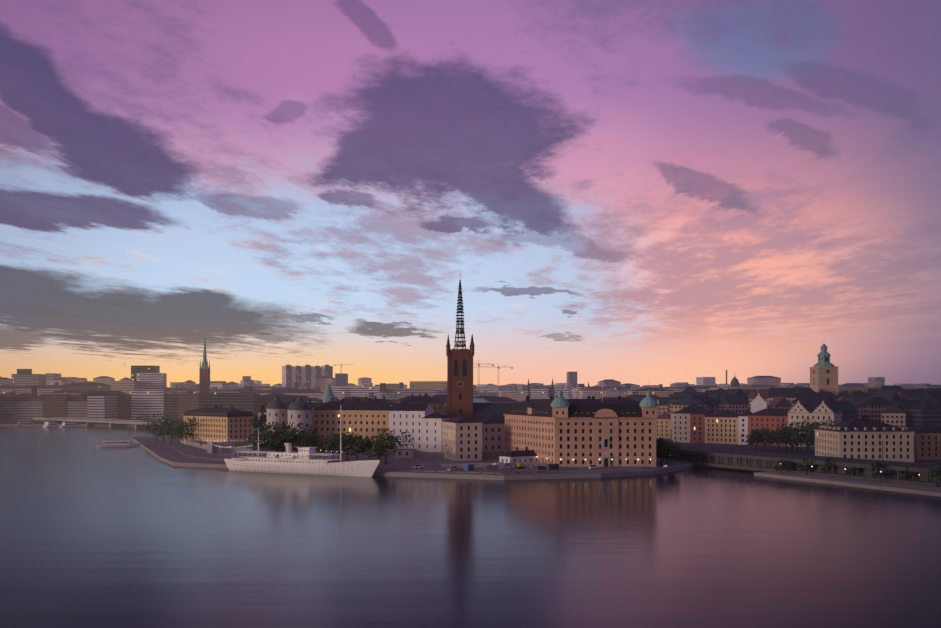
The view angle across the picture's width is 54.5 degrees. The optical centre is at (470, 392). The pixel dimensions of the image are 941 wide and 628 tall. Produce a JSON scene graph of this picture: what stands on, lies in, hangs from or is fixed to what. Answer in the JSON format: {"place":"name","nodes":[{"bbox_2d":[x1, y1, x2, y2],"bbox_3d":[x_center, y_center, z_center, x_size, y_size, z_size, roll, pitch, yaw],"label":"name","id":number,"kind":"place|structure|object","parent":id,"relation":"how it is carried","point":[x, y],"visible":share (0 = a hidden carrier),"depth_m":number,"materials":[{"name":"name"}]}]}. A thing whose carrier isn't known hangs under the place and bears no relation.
{"place":"outdoors","nodes":[
{"label":"outdoors","id":0,"kind":"place"},
{"bbox_2d":[0,420,255,429],"bbox_3d":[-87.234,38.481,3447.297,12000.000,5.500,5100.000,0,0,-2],"label":"quay wall","id":1,"kind":"structure","parent":0,"point":[16,422],"depth_m":1041.96,"materials":[{"name":"stone"}]},
{"bbox_2d":[0,409,174,425],"bbox_3d":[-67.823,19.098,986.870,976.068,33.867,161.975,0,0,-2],"label":"trees","id":2,"kind":"object","parent":1,"relation":"on","point":[148,419],"visible":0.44,"depth_m":947.03,"materials":[{"name":"green plant"}]},
{"bbox_2d":[199,337,238,392],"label":"church","id":3,"kind":"structure","parent":1,"relation":"on","point":[204,378],"depth_m":1381.35,"materials":[{"name":"brick"}]},
{"bbox_2d":[282,361,347,387],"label":"hotorget towers","id":4,"kind":"structure","parent":1,"relation":"on","point":[308,374],"depth_m":2017.76,"materials":[{"name":"white paint"}]},
{"bbox_2d":[0,366,940,439],"bbox_3d":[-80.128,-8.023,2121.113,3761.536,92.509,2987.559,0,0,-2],"label":"city skyline","id":5,"kind":"structure","parent":1,"relation":"on","point":[26,394],"depth_m":1160.05,"materials":[{"name":"grey tile"}]},
{"bbox_2d":[483,363,512,392],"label":"tower crane","id":6,"kind":"object","parent":5,"relation":"on","point":[498,366],"visible":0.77,"depth_m":1600.06,"materials":[{"name":"brown"}]},
{"bbox_2d":[526,370,738,399],"bbox_3d":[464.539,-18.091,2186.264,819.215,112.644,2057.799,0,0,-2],"label":"chimney stacks and spires","id":7,"kind":"object","parent":5,"relation":"attached to","point":[734,382],"visible":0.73,"depth_m":1199.46,"materials":[{"name":"concrete"}]},
{"bbox_2d":[266,396,287,431],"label":"round tower","id":8,"kind":"structure","parent":0,"point":[276,409],"depth_m":542.19,"materials":[{"name":"grey paint"}]},
{"bbox_2d":[287,396,312,450],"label":"round tower","id":9,"kind":"structure","parent":0,"point":[299,407],"depth_m":517.40,"materials":[{"name":"grey paint"}]},
{"bbox_2d":[341,396,393,405],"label":"roof","id":10,"kind":"structure","parent":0,"point":[386,401],"depth_m":643.49,"materials":[{"name":"pink paint"}]},
{"bbox_2d":[132,436,694,479],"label":"quay","id":11,"kind":"structure","parent":0,"point":[188,453],"depth_m":466.10,"materials":[{"name":"concrete"}]},
{"bbox_2d":[142,417,198,443],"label":"trees","id":12,"kind":"object","parent":11,"relation":"on","point":[177,430],"visible":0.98,"depth_m":638.46,"materials":[{"name":"green plant"}]},
{"bbox_2d":[183,405,254,443],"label":"building","id":13,"kind":"structure","parent":11,"relation":"on","point":[229,424],"depth_m":605.57,"materials":[{"name":"yellow paint"}]},
{"bbox_2d":[250,405,266,432],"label":"wrangel trees","id":14,"kind":"object","parent":11,"relation":"on","point":[256,423],"visible":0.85,"depth_m":589.70,"materials":[{"name":"green plant"}]},
{"bbox_2d":[257,409,266,437],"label":"building","id":15,"kind":"structure","parent":11,"relation":"on","point":[260,412],"depth_m":633.20,"materials":[{"name":"white paint"}]},
{"bbox_2d":[287,399,326,408],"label":"roof","id":16,"kind":"structure","parent":11,"relation":"on","point":[314,404],"depth_m":556.94,"materials":[{"name":"beige paint"}]},
{"bbox_2d":[244,420,371,460],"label":"trees","id":17,"kind":"object","parent":11,"relation":"on","point":[277,439],"visible":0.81,"depth_m":470.35,"materials":[{"name":"green plant"}]},
{"bbox_2d":[320,382,336,401],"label":"conical roof","id":18,"kind":"structure","parent":11,"relation":"on","point":[328,395],"depth_m":652.74,"materials":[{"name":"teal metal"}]},
{"bbox_2d":[313,398,391,449],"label":"long yellow building","id":19,"kind":"structure","parent":11,"relation":"on","point":[370,418],"depth_m":526.37,"materials":[{"name":"paint"}]},
{"bbox_2d":[362,428,413,463],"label":"quay trees","id":20,"kind":"object","parent":11,"relation":"on","point":[383,442],"visible":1,"depth_m":455.10,"materials":[{"name":"green plant"}]},
{"bbox_2d":[394,449,417,457],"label":"small building","id":21,"kind":"structure","parent":11,"relation":"on","point":[404,453],"depth_m":496.32,"materials":[{"name":"paint"}]},
{"bbox_2d":[389,400,433,450],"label":"building","id":22,"kind":"structure","parent":11,"relation":"on","point":[405,417],"depth_m":516.66,"materials":[{"name":"paint"}]},
{"bbox_2d":[421,412,449,451],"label":"white annex","id":23,"kind":"object","parent":11,"relation":"on","point":[431,432],"visible":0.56,"depth_m":502.63,"materials":[{"name":"paint"}]},
{"bbox_2d":[444,444,447,458],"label":"building porch","id":24,"kind":"object","parent":11,"relation":"on","point":[445,451],"visible":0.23,"depth_m":491.43,"materials":[{"name":"beige paint"}]},
{"bbox_2d":[218,435,681,473],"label":"quay furniture","id":25,"kind":"object","parent":11,"relation":"on","point":[330,455],"visible":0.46,"depth_m":522.49,"materials":[{"name":"white paint"}]},
{"bbox_2d":[442,413,482,460],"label":"building","id":26,"kind":"structure","parent":11,"relation":"on","point":[462,437],"depth_m":479.50,"materials":[{"name":"beige paint"}]},
{"bbox_2d":[446,279,511,420],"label":"church","id":27,"kind":"structure","parent":11,"relation":"on","point":[459,380],"depth_m":536.15,"materials":[{"name":"brick"}]},
{"bbox_2d":[477,411,504,451],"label":"building","id":28,"kind":"structure","parent":11,"relation":"on","point":[493,432],"depth_m":508.69,"materials":[{"name":"paint"}]},
{"bbox_2d":[441,462,558,470],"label":"road","id":29,"kind":"structure","parent":11,"relation":"on","point":[495,466],"depth_m":430.60,"materials":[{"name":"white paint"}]},
{"bbox_2d":[499,447,536,464],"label":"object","id":30,"kind":"structure","parent":11,"relation":"on","point":[526,455],"depth_m":454.90,"materials":[{"name":"white paint"}]},
{"bbox_2d":[414,464,667,469],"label":"parked cars","id":31,"kind":"object","parent":11,"relation":"on","point":[538,467],"visible":0.98,"depth_m":426.99,"materials":[{"name":"white paint"}]},
{"bbox_2d":[504,382,657,466],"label":"large building","id":32,"kind":"structure","parent":11,"relation":"on","point":[558,428],"depth_m":440.81,"materials":[{"name":"beige paint"}]},
{"bbox_2d":[656,437,681,465],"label":"trees","id":33,"kind":"object","parent":11,"relation":"on","point":[670,449],"visible":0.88,"depth_m":450.81,"materials":[{"name":"green plant"}]},
{"bbox_2d":[659,430,940,487],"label":"bridge","id":34,"kind":"structure","parent":11,"relation":"on","point":[736,459],"depth_m":414.42,"materials":[{"name":"concrete"}]},
{"bbox_2d":[399,394,444,415],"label":"roof","id":35,"kind":"structure","parent":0,"point":[437,405],"depth_m":610.13,"materials":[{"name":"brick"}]},
{"bbox_2d":[0,426,940,627],"bbox_3d":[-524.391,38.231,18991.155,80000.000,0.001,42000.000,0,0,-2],"label":"water","id":36,"kind":"structure","parent":0,"point":[92,535],"depth_m":223.42,"materials":[{"name":"blue"}]},
{"bbox_2d":[15,421,32,425],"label":"boat","id":37,"kind":"object","parent":36,"relation":"on","point":[20,423],"visible":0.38,"depth_m":1025.39,"materials":[{"name":"white plastic"}]},
{"bbox_2d":[43,419,57,426],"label":"boat","id":38,"kind":"object","parent":36,"relation":"on","point":[50,424],"visible":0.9,"depth_m":995.64,"materials":[{"name":"white plastic"}]},
{"bbox_2d":[59,421,80,426],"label":"boat","id":39,"kind":"object","parent":36,"relation":"on","point":[70,424],"visible":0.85,"depth_m":997.40,"materials":[{"name":"white plastic"}]},
{"bbox_2d":[33,411,183,429],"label":"bridge","id":40,"kind":"structure","parent":36,"relation":"on","point":[115,423],"depth_m":1007.11,"materials":[{"name":"concrete"}]},
{"bbox_2d":[97,441,140,446],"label":"ferry","id":41,"kind":"object","parent":36,"relation":"on","point":[116,444],"visible":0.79,"depth_m":639.22,"materials":[{"name":"white metal"}]},
{"bbox_2d":[224,405,379,476],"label":"ship","id":42,"kind":"object","parent":36,"relation":"on","point":[303,460],"visible":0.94,"depth_m":425.94,"materials":[{"name":"white metal"}]},
{"bbox_2d":[0,0,940,387],"label":"sky","id":43,"kind":"structure","parent":0,"point":[638,192],"materials":[{"name":"purple"}]},
{"bbox_2d":[751,393,770,412],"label":"gable","id":44,"kind":"structure","parent":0,"point":[758,403],"depth_m":641.46,"materials":[{"name":"white paint"}]},
{"bbox_2d":[656,438,940,496],"bbox_3d":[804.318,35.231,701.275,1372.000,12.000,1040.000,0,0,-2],"label":"quay","id":45,"kind":"structure","parent":0,"point":[922,490],"depth_m":399.01,"materials":[{"name":"stone"}]},
{"bbox_2d":[656,411,669,438],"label":"building","id":46,"kind":"structure","parent":45,"relation":"on","point":[663,425],"depth_m":696.90,"materials":[{"name":"paint"}]},
{"bbox_2d":[671,406,692,442],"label":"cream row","id":47,"kind":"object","parent":45,"relation":"on","point":[680,424],"visible":0.71,"depth_m":641.06,"materials":[{"name":"paint"}]},
{"bbox_2d":[689,405,711,442],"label":"building","id":48,"kind":"structure","parent":45,"relation":"on","point":[697,426],"depth_m":634.41,"materials":[{"name":"paint"}]},
{"bbox_2d":[704,409,739,443],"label":"building","id":49,"kind":"structure","parent":45,"relation":"on","point":[721,427],"depth_m":623.86,"materials":[{"name":"paint"}]},
{"bbox_2d":[738,409,751,444],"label":"building","id":50,"kind":"structure","parent":45,"relation":"on","point":[743,423],"depth_m":614.31,"materials":[{"name":"white paint"}]},
{"bbox_2d":[747,406,787,445],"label":"building","id":51,"kind":"structure","parent":45,"relation":"on","point":[772,419],"depth_m":604.43,"materials":[{"name":"paint"}]},
{"bbox_2d":[744,418,836,452],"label":"trees","id":52,"kind":"object","parent":45,"relation":"on","point":[786,435],"visible":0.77,"depth_m":544.99,"materials":[{"name":"green plant"}]},
{"bbox_2d":[710,387,915,391],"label":"buildings","id":53,"kind":"structure","parent":45,"relation":"on","point":[851,389],"depth_m":1061.33,"materials":[{"name":"brown stone"}]},
{"bbox_2d":[788,402,841,446],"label":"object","id":54,"kind":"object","parent":45,"relation":"on","point":[835,416],"visible":0.27,"depth_m":587.25,"materials":[{"name":"beige paint"}]},
{"bbox_2d":[789,401,832,412],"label":"gables","id":55,"kind":"object","parent":54,"relation":"on","point":[798,407],"visible":0.96,"depth_m":583.87,"materials":[{"name":"beige paint"}]},
{"bbox_2d":[809,344,866,394],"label":"church","id":56,"kind":"structure","parent":45,"relation":"on","point":[824,375],"depth_m":898.94,"materials":[{"name":"paint"}]},
{"bbox_2d":[774,458,940,486],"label":"trees","id":57,"kind":"object","parent":45,"relation":"on","point":[782,464],"visible":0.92,"depth_m":387.02,"materials":[{"name":"green plant"}]},
{"bbox_2d":[814,415,914,461],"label":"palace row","id":58,"kind":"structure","parent":45,"relation":"on","point":[864,436],"depth_m":457.67,"materials":[{"name":"beige paint"}]},
{"bbox_2d":[908,419,940,459],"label":"building","id":59,"kind":"structure","parent":45,"relation":"on","point":[927,441],"depth_m":475.42,"materials":[{"name":"paint"}]}
]}

